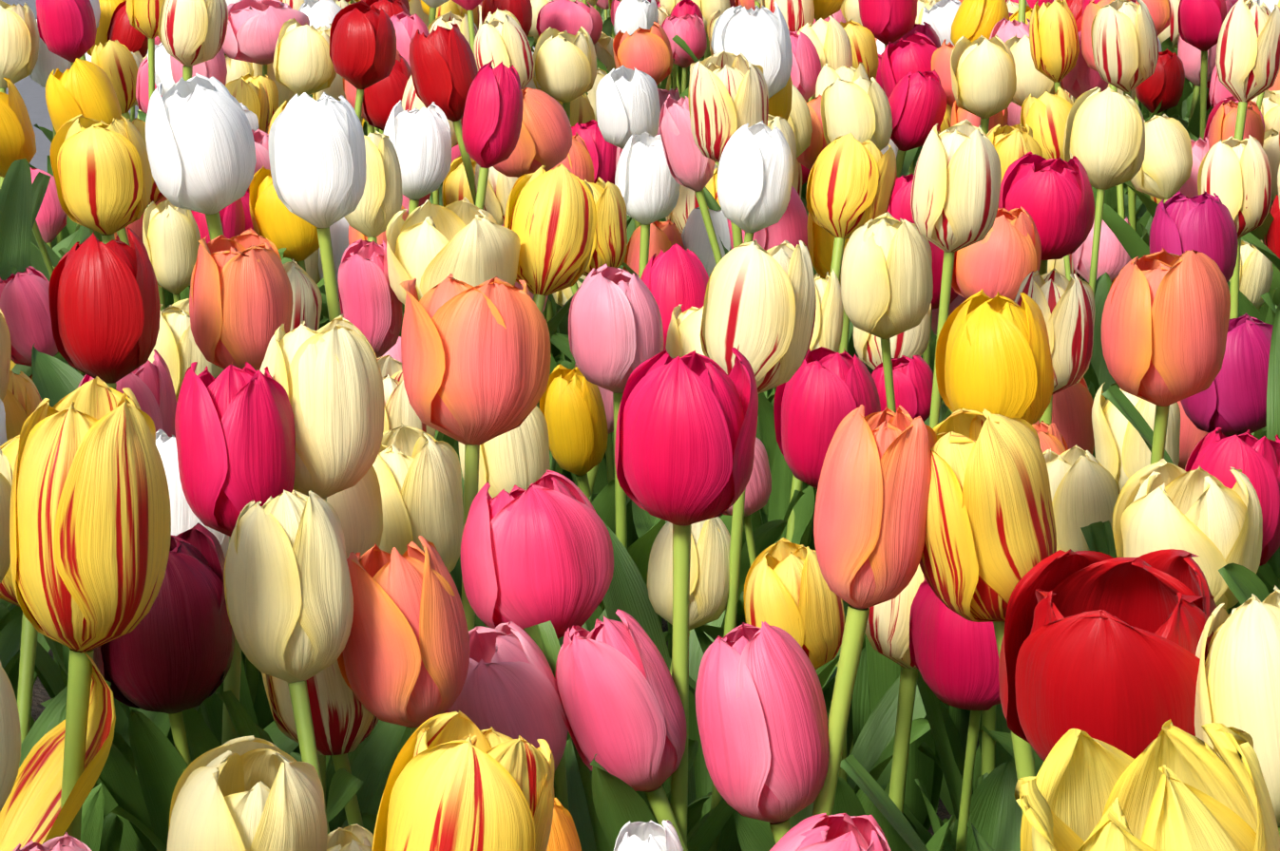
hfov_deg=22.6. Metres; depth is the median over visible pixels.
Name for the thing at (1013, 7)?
tulip
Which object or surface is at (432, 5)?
tulip
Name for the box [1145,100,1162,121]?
tulip
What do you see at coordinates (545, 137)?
tulip
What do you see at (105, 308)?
tulip
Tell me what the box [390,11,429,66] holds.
tulip
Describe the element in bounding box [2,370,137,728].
tulip
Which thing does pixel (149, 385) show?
tulip
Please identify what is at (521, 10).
tulip
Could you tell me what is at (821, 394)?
tulip
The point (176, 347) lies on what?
tulip
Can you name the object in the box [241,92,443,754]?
tulip
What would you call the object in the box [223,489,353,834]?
tulip
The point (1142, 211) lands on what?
tulip
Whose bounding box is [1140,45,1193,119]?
tulip
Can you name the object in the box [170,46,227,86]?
tulip
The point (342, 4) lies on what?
tulip
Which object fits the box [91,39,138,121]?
tulip
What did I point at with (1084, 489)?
tulip
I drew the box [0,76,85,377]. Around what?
tulip
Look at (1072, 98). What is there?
tulip
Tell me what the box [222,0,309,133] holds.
tulip
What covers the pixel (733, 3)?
tulip
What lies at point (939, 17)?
tulip
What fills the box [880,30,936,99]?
tulip
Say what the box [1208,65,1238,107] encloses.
tulip
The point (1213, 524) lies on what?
tulip
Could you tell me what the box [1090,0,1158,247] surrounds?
tulip
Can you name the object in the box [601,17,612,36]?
tulip
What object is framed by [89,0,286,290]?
tulip
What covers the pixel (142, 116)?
tulip
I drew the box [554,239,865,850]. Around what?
tulip
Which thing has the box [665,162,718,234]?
tulip
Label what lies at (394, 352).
tulip
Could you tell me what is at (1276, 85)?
tulip
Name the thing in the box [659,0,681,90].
tulip
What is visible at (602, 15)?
tulip
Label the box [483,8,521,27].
tulip
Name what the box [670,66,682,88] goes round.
tulip
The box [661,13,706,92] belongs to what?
tulip
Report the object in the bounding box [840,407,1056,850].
tulip
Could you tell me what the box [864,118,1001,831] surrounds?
tulip
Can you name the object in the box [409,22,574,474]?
tulip
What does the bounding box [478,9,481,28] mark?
tulip
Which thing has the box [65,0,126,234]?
tulip
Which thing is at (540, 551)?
tulip
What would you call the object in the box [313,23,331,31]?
tulip
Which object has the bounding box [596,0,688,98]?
tulip
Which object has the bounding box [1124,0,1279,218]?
tulip
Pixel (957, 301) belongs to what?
tulip
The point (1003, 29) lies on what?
tulip
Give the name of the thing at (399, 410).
tulip
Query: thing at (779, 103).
tulip
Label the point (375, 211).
tulip
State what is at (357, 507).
tulip
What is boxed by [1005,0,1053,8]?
tulip
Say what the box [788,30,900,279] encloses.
tulip
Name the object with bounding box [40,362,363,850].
tulip
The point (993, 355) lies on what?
tulip
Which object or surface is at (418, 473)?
tulip
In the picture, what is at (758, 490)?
tulip
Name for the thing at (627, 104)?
tulip
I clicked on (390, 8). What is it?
tulip
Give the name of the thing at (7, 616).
tulip
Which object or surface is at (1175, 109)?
tulip
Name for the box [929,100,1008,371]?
tulip
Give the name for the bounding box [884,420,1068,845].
tulip
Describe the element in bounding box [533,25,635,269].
tulip
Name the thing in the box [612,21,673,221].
tulip
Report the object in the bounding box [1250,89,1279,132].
tulip
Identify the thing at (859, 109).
tulip
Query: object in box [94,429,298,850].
tulip
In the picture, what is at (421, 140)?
tulip
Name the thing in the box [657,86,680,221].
tulip
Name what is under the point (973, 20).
tulip
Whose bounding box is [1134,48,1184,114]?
tulip
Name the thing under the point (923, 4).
tulip
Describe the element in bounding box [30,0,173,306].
tulip
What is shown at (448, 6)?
tulip
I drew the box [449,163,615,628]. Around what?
tulip
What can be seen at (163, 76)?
tulip
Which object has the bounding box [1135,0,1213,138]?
tulip
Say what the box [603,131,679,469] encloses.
tulip
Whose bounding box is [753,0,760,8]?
tulip
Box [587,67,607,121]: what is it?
tulip
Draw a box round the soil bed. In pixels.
[31,617,979,836]
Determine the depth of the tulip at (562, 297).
2.75 m
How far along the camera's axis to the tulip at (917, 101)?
3.10 m
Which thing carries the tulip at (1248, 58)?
on the soil bed
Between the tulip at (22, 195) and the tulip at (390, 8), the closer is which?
the tulip at (22, 195)
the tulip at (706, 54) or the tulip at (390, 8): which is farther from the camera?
the tulip at (706, 54)
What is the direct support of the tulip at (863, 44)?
on the soil bed
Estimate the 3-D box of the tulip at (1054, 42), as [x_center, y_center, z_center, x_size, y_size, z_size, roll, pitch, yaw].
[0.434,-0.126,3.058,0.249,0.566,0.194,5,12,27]
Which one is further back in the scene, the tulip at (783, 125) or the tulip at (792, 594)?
the tulip at (783, 125)
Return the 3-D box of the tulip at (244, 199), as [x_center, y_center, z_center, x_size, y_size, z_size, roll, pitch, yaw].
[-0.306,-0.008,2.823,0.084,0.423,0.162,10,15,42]
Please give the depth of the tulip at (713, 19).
3.92 m
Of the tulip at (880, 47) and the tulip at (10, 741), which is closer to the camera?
the tulip at (10, 741)
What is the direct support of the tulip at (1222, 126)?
on the soil bed
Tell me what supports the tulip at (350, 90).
on the soil bed
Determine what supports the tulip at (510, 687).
on the soil bed
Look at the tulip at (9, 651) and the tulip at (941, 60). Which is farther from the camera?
the tulip at (941, 60)
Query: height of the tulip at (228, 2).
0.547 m
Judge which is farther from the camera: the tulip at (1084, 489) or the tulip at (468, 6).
the tulip at (468, 6)
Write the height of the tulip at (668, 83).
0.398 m
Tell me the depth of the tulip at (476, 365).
1.50 m
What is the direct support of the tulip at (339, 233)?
on the soil bed
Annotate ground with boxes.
[0,0,138,172]
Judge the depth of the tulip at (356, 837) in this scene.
1.17 m
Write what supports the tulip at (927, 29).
on the soil bed
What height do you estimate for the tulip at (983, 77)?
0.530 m
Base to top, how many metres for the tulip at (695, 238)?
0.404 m
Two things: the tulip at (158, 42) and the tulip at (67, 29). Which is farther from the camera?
the tulip at (158, 42)
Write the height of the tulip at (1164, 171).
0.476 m
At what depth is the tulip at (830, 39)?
3.19 m
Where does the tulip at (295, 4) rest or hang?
on the soil bed
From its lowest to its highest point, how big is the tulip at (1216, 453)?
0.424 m
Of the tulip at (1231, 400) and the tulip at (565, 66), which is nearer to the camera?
the tulip at (1231, 400)
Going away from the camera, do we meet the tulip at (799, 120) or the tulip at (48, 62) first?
the tulip at (799, 120)
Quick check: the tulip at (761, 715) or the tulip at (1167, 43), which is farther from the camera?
the tulip at (1167, 43)
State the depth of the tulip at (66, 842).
1.13 m
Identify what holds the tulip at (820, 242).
on the soil bed
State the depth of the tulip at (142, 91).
3.23 m
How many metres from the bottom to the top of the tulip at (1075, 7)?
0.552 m
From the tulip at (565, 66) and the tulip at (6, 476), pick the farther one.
the tulip at (565, 66)
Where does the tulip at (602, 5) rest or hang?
on the soil bed
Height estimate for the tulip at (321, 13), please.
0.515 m
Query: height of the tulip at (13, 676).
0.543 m
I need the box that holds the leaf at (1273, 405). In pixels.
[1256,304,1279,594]
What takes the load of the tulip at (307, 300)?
on the soil bed
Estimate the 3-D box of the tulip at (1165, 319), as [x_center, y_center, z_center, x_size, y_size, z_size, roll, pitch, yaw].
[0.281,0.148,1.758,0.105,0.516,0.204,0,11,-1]
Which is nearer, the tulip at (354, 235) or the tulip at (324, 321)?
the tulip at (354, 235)
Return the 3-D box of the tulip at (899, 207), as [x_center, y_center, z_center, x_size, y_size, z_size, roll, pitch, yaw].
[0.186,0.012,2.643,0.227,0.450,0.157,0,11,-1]
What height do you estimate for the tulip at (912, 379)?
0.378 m
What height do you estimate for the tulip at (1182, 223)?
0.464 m
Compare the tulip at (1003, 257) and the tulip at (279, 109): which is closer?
the tulip at (1003, 257)
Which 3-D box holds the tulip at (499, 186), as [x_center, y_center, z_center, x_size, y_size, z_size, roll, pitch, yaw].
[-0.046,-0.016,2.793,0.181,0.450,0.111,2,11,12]
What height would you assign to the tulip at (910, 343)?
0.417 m
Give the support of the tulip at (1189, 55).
on the soil bed
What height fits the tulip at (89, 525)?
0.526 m
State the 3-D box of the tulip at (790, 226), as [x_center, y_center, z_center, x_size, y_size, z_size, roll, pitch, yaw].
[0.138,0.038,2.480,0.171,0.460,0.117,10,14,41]
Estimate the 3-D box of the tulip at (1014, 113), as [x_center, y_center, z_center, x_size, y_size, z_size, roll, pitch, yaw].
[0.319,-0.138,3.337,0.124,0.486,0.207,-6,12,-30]
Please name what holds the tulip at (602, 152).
on the soil bed
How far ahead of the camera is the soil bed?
2.67 m
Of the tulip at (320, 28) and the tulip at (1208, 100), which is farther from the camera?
the tulip at (1208, 100)
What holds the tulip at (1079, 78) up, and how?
on the soil bed
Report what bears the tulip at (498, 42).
on the soil bed
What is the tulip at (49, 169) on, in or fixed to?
on the soil bed
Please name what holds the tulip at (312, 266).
on the soil bed
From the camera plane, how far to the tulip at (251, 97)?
3.14 m
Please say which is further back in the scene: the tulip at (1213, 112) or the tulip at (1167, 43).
the tulip at (1167, 43)
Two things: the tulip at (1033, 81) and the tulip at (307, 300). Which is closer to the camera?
the tulip at (307, 300)
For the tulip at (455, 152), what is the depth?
2.93 m
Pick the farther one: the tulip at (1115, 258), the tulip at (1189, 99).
the tulip at (1189, 99)
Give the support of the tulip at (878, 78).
on the soil bed
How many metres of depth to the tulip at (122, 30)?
3.45 m
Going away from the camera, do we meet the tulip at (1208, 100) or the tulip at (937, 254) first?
the tulip at (937, 254)
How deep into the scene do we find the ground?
8.32 m
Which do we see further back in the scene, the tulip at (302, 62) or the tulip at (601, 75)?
the tulip at (601, 75)
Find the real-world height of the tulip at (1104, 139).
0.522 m
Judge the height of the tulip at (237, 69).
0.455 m
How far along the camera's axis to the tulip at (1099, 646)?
1.14 m
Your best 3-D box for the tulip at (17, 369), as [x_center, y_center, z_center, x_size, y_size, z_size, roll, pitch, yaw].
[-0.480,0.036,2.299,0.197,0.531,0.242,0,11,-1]
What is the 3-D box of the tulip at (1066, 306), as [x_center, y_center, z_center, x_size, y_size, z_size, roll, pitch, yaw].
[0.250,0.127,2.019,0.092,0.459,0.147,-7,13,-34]
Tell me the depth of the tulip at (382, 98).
3.11 m
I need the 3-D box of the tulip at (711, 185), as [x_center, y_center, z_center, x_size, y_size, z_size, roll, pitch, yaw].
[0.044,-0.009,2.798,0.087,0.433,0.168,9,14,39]
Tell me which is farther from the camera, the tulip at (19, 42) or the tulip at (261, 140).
the tulip at (19, 42)
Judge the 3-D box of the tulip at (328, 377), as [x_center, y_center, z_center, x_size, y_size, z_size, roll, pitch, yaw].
[-0.174,0.213,1.422,0.190,0.514,0.101,-6,12,-30]
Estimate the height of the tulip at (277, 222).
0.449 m
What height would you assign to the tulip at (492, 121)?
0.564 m
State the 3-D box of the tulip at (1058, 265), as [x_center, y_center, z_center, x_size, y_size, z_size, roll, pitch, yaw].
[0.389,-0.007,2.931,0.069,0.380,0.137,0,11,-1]
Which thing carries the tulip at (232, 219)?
on the soil bed
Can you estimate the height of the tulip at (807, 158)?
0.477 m
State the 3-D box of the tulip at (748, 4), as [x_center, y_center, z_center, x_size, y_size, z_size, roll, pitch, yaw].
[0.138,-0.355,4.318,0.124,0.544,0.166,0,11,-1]
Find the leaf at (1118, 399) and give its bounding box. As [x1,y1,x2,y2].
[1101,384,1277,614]
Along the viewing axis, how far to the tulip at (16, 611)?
1.60 m
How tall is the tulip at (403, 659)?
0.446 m
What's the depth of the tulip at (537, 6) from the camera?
4.79 m
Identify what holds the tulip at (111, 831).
on the soil bed
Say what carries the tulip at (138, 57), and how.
on the soil bed
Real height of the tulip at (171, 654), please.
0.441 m
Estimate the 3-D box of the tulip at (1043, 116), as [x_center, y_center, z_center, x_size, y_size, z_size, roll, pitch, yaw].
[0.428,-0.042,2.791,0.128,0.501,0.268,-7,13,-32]
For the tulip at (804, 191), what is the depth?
3.52 m
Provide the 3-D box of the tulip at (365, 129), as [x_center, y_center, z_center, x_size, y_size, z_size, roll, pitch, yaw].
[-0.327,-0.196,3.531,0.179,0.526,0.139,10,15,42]
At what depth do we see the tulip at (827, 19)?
3.63 m
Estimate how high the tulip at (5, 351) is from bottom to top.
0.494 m
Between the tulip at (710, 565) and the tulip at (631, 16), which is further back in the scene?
the tulip at (631, 16)
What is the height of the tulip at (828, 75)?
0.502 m
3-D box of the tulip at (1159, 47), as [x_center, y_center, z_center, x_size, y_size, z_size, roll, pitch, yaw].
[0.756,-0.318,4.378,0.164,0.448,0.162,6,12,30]
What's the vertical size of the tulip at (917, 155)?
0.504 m
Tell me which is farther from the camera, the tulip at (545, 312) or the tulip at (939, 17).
the tulip at (939, 17)
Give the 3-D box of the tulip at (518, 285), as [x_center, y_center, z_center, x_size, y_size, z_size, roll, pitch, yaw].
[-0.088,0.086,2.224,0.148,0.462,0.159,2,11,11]
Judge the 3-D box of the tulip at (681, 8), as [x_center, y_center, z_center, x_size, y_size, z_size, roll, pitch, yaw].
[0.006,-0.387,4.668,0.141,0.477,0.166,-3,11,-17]
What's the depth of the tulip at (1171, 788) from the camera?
0.76 m
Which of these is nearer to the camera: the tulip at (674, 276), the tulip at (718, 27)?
the tulip at (674, 276)
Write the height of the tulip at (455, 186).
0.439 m
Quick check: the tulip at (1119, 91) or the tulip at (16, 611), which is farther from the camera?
the tulip at (1119, 91)
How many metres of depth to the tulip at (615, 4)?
4.35 m
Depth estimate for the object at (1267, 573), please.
1.77 m
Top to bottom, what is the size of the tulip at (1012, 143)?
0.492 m
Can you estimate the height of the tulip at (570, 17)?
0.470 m
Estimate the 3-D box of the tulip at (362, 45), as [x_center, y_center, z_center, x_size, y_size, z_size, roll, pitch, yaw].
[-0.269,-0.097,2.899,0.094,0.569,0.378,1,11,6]
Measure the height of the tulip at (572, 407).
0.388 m
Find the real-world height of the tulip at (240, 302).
0.514 m
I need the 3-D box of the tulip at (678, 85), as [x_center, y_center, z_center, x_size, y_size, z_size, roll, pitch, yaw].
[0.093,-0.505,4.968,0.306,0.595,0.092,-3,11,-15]
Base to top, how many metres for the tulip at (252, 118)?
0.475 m
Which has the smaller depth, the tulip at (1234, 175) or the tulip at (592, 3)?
the tulip at (1234, 175)
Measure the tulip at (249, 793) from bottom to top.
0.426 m
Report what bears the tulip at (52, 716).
on the soil bed
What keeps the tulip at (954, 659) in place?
on the soil bed
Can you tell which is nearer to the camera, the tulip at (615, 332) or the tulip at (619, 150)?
the tulip at (615, 332)
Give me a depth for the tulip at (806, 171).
3.05 m
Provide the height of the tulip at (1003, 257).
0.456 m
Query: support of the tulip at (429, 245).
on the soil bed
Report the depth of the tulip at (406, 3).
3.57 m
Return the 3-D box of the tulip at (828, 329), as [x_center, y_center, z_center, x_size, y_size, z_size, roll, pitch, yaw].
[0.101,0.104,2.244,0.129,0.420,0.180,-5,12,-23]
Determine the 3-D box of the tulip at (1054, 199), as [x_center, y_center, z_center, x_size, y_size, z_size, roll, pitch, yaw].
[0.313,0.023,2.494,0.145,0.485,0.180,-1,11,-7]
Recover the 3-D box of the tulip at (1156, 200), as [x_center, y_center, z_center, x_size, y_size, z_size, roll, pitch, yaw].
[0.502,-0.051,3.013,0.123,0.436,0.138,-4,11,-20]
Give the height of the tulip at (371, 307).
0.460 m
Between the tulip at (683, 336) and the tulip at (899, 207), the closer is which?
the tulip at (683, 336)
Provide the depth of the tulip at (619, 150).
2.85 m
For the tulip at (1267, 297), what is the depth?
2.23 m
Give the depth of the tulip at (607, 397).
2.18 m
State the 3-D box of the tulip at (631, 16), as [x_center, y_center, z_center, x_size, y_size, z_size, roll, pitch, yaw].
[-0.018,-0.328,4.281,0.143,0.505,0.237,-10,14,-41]
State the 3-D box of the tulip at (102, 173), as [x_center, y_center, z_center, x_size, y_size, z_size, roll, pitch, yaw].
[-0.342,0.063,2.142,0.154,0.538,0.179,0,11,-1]
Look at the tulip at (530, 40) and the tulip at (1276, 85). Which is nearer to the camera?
the tulip at (1276, 85)
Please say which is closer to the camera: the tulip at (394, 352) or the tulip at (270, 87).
the tulip at (394, 352)
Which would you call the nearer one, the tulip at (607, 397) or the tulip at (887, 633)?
the tulip at (887, 633)
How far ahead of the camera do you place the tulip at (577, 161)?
2.84 m
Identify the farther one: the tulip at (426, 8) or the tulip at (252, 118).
the tulip at (426, 8)
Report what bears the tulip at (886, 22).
on the soil bed
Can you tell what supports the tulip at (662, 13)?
on the soil bed
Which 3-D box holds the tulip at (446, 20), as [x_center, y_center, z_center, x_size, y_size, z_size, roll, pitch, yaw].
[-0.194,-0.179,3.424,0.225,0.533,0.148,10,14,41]
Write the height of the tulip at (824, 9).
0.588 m
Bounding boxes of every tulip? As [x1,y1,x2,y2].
[0,0,90,267]
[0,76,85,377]
[0,158,83,611]
[0,227,160,699]
[0,266,57,366]
[0,308,50,702]
[0,376,171,850]
[0,399,21,675]
[0,435,123,850]
[0,447,104,819]
[0,598,12,609]
[0,605,22,654]
[0,608,14,631]
[0,661,21,812]
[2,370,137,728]
[7,653,19,701]
[9,360,33,382]
[11,363,32,377]
[12,832,91,850]
[19,679,111,850]
[29,0,148,248]
[29,19,71,266]
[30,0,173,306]
[30,167,67,268]
[31,114,152,407]
[34,0,100,142]
[36,0,96,65]
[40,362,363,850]
[45,57,324,288]
[47,155,54,176]
[50,105,134,144]
[53,349,176,776]
[54,353,65,362]
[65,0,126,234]
[84,51,91,61]
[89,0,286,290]
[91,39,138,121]
[93,522,234,771]
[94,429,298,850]
[114,196,167,247]
[118,228,293,745]
[121,51,143,114]
[128,117,190,311]
[135,56,162,114]
[136,36,161,119]
[136,110,146,121]
[142,199,200,303]
[145,72,256,240]
[147,42,174,95]
[148,298,224,745]
[165,102,258,308]
[166,735,327,850]
[169,354,435,768]
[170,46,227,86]
[188,100,286,286]
[191,198,245,244]
[213,313,406,832]
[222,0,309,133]
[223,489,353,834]
[224,0,241,56]
[225,55,253,83]
[225,76,269,133]
[240,188,254,230]
[241,72,278,129]
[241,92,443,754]
[241,258,322,670]
[248,128,270,188]
[248,166,319,271]
[252,62,295,107]
[261,659,378,835]
[272,18,336,95]
[278,0,313,97]
[288,465,382,762]
[294,248,320,284]
[298,0,342,28]
[312,73,362,123]
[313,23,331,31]
[317,217,349,298]
[318,193,430,329]
[319,0,396,321]
[320,100,451,336]
[325,823,373,850]
[335,0,348,8]
[337,238,402,358]
[337,535,470,734]
[343,49,400,134]
[343,130,402,243]
[348,205,408,246]
[360,0,409,12]
[361,0,429,125]
[362,54,411,313]
[362,121,383,135]
[364,0,410,133]
[371,710,554,850]
[372,422,463,573]
[382,336,401,362]
[385,196,630,504]
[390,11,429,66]
[397,273,550,755]
[401,75,463,314]
[408,0,428,27]
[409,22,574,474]
[421,0,448,27]
[427,10,477,204]
[435,0,479,30]
[435,59,575,447]
[439,0,483,206]
[441,155,547,321]
[442,621,568,771]
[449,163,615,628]
[451,144,473,162]
[458,405,670,642]
[460,469,734,850]
[473,13,534,89]
[474,163,574,483]
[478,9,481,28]
[481,0,532,38]
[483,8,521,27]
[493,87,621,495]
[501,224,554,471]
[523,46,631,229]
[523,347,758,850]
[527,0,553,46]
[527,36,534,52]
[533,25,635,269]
[535,0,602,44]
[539,363,608,611]
[544,302,554,319]
[546,132,593,358]
[546,798,581,850]
[547,64,840,307]
[550,50,776,416]
[552,274,586,482]
[554,76,792,338]
[554,93,594,126]
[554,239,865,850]
[555,610,687,850]
[568,263,745,631]
[569,0,597,7]
[571,119,616,184]
[574,363,613,501]
[583,176,638,548]
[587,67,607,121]
[593,31,616,73]
[595,0,609,20]
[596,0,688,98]
[600,8,609,23]
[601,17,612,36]
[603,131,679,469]
[611,0,658,25]
[611,25,689,95]
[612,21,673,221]
[613,0,658,35]
[613,821,683,850]
[615,126,660,169]
[623,219,684,275]
[631,243,804,625]
[635,516,730,835]
[657,4,668,25]
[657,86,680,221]
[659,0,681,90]
[659,74,670,91]
[659,94,856,398]
[661,5,760,221]
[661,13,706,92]
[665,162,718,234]
[665,304,865,819]
[665,346,930,794]
[669,0,703,93]
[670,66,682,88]
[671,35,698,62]
[681,206,731,277]
[691,0,730,57]
[695,621,829,843]
[698,0,735,60]
[702,0,858,358]
[703,34,707,59]
[705,168,720,209]
[706,9,723,55]
[717,120,792,406]
[719,133,948,551]
[722,438,830,721]
[726,186,815,538]
[733,537,955,850]
[734,0,761,10]
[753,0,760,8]
[756,0,807,200]
[759,303,931,757]
[760,0,917,176]
[766,114,796,397]
[769,813,890,850]
[785,269,843,547]
[787,80,812,186]
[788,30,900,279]
[789,404,936,828]
[791,158,802,198]
[797,16,852,97]
[797,94,936,358]
[801,19,878,213]
[801,164,810,185]
[805,0,843,102]
[806,212,943,756]
[807,15,833,101]
[815,61,868,97]
[821,76,892,151]
[832,8,846,23]
[840,0,915,175]
[840,211,946,746]
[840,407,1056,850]
[841,354,970,822]
[856,564,955,850]
[858,0,917,48]
[862,173,914,374]
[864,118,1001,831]
[875,52,884,91]
[876,38,884,54]
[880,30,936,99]
[880,138,897,157]
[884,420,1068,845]
[888,69,946,177]
[892,21,940,48]
[906,0,940,175]
[909,220,958,365]
[909,578,1022,850]
[914,147,920,167]
[917,289,1053,821]
[919,4,1032,150]
[920,0,961,45]
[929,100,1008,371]
[930,123,1042,373]
[931,38,998,207]
[931,294,966,413]
[937,104,952,133]
[940,206,1041,418]
[950,0,1009,45]
[950,34,1016,134]
[978,458,1262,774]
[989,17,1030,42]
[998,151,1095,400]
[998,549,1216,762]
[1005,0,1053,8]
[1005,34,1128,220]
[1006,0,1127,194]
[1007,101,1021,126]
[1009,12,1127,194]
[1013,268,1116,554]
[1014,719,1279,850]
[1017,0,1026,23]
[1020,86,1116,383]
[1029,0,1150,284]
[1031,377,1094,455]
[1043,444,1118,552]
[1047,253,1083,280]
[1061,0,1082,32]
[1062,30,1127,212]
[1063,86,1145,458]
[1069,86,1108,103]
[1071,216,1131,283]
[1080,248,1230,558]
[1081,0,1152,238]
[1082,0,1143,221]
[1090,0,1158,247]
[1091,382,1180,496]
[1093,0,1279,259]
[1108,84,1135,100]
[1108,287,1277,388]
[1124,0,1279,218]
[1124,131,1198,219]
[1130,114,1192,204]
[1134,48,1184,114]
[1134,95,1179,119]
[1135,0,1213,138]
[1138,37,1189,119]
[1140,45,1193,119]
[1143,0,1238,116]
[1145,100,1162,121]
[1147,37,1162,116]
[1149,191,1266,439]
[1149,195,1162,204]
[1157,0,1180,46]
[1157,0,1226,139]
[1164,0,1226,120]
[1175,135,1209,198]
[1176,401,1208,470]
[1177,34,1217,129]
[1180,312,1273,437]
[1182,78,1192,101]
[1184,427,1279,612]
[1193,80,1210,111]
[1194,585,1279,835]
[1197,134,1271,319]
[1203,95,1264,141]
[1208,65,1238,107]
[1208,99,1264,149]
[1227,232,1279,323]
[1229,239,1273,310]
[1249,0,1279,318]
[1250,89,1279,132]
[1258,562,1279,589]
[1260,164,1279,435]
[1262,128,1279,201]
[1263,194,1279,258]
[1268,69,1279,91]
[1270,263,1279,305]
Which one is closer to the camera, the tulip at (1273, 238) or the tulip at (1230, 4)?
the tulip at (1273, 238)
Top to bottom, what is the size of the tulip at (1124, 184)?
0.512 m
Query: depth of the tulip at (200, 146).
1.79 m
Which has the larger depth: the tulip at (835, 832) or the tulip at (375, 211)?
the tulip at (375, 211)
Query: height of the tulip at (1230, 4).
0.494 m
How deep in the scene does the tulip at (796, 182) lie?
3.01 m
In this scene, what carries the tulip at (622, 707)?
on the soil bed
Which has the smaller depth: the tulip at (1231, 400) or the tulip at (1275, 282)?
the tulip at (1231, 400)
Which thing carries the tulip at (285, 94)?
on the soil bed
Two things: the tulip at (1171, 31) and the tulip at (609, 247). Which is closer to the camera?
the tulip at (609, 247)
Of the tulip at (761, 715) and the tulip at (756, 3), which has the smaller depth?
the tulip at (761, 715)
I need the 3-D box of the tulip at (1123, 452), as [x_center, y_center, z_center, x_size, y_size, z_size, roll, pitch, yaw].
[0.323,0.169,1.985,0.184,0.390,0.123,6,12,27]
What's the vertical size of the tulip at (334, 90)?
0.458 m
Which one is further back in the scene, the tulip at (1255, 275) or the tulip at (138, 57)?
the tulip at (138, 57)
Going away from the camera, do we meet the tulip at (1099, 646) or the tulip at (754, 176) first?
the tulip at (1099, 646)
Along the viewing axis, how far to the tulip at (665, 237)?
2.73 m
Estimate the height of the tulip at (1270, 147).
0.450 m
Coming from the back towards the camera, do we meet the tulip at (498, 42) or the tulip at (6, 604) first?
the tulip at (498, 42)
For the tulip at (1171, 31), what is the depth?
4.40 m
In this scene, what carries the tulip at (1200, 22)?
on the soil bed
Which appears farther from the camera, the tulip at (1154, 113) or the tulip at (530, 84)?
the tulip at (1154, 113)
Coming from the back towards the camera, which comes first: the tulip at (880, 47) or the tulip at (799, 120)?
the tulip at (880, 47)
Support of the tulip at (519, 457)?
on the soil bed
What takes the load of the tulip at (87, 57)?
on the soil bed
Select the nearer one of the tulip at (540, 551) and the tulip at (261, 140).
the tulip at (540, 551)
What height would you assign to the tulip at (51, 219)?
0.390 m
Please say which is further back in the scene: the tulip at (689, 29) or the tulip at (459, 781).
the tulip at (689, 29)
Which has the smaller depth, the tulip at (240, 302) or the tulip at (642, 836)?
the tulip at (642, 836)
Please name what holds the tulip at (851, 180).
on the soil bed
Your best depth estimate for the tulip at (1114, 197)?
3.19 m
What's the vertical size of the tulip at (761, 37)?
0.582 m
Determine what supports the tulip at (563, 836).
on the soil bed
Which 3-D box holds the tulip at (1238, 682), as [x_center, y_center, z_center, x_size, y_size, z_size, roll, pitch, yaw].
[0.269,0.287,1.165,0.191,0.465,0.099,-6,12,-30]
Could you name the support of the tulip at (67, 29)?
on the soil bed
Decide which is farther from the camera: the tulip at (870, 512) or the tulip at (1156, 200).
the tulip at (1156, 200)
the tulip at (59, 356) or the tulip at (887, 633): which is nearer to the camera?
the tulip at (887, 633)
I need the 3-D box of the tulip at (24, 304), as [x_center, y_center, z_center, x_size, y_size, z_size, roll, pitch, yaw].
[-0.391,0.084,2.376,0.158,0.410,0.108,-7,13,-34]
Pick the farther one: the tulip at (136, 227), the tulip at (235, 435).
the tulip at (136, 227)
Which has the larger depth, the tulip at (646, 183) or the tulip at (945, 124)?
the tulip at (945, 124)
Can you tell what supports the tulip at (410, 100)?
on the soil bed
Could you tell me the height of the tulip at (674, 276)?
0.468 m
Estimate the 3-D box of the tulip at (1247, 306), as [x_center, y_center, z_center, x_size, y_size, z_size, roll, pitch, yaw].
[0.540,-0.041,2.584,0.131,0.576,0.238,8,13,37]
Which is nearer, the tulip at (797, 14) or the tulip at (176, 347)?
the tulip at (176, 347)
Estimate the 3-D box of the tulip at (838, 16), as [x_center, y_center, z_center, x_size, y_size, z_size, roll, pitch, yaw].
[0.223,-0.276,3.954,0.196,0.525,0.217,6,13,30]
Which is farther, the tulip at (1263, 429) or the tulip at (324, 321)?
the tulip at (324, 321)
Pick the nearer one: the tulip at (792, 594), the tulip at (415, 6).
the tulip at (792, 594)
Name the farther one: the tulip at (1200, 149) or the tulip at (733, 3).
the tulip at (733, 3)
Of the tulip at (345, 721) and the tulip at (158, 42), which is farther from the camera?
the tulip at (158, 42)
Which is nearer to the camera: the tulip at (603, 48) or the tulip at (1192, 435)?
the tulip at (1192, 435)
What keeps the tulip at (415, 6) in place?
on the soil bed
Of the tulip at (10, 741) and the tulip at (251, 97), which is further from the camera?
the tulip at (251, 97)
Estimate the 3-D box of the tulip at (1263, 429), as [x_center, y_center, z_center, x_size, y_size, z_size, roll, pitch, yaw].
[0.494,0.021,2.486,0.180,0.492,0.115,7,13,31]
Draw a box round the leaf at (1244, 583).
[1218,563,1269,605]
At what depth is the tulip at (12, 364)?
2.40 m

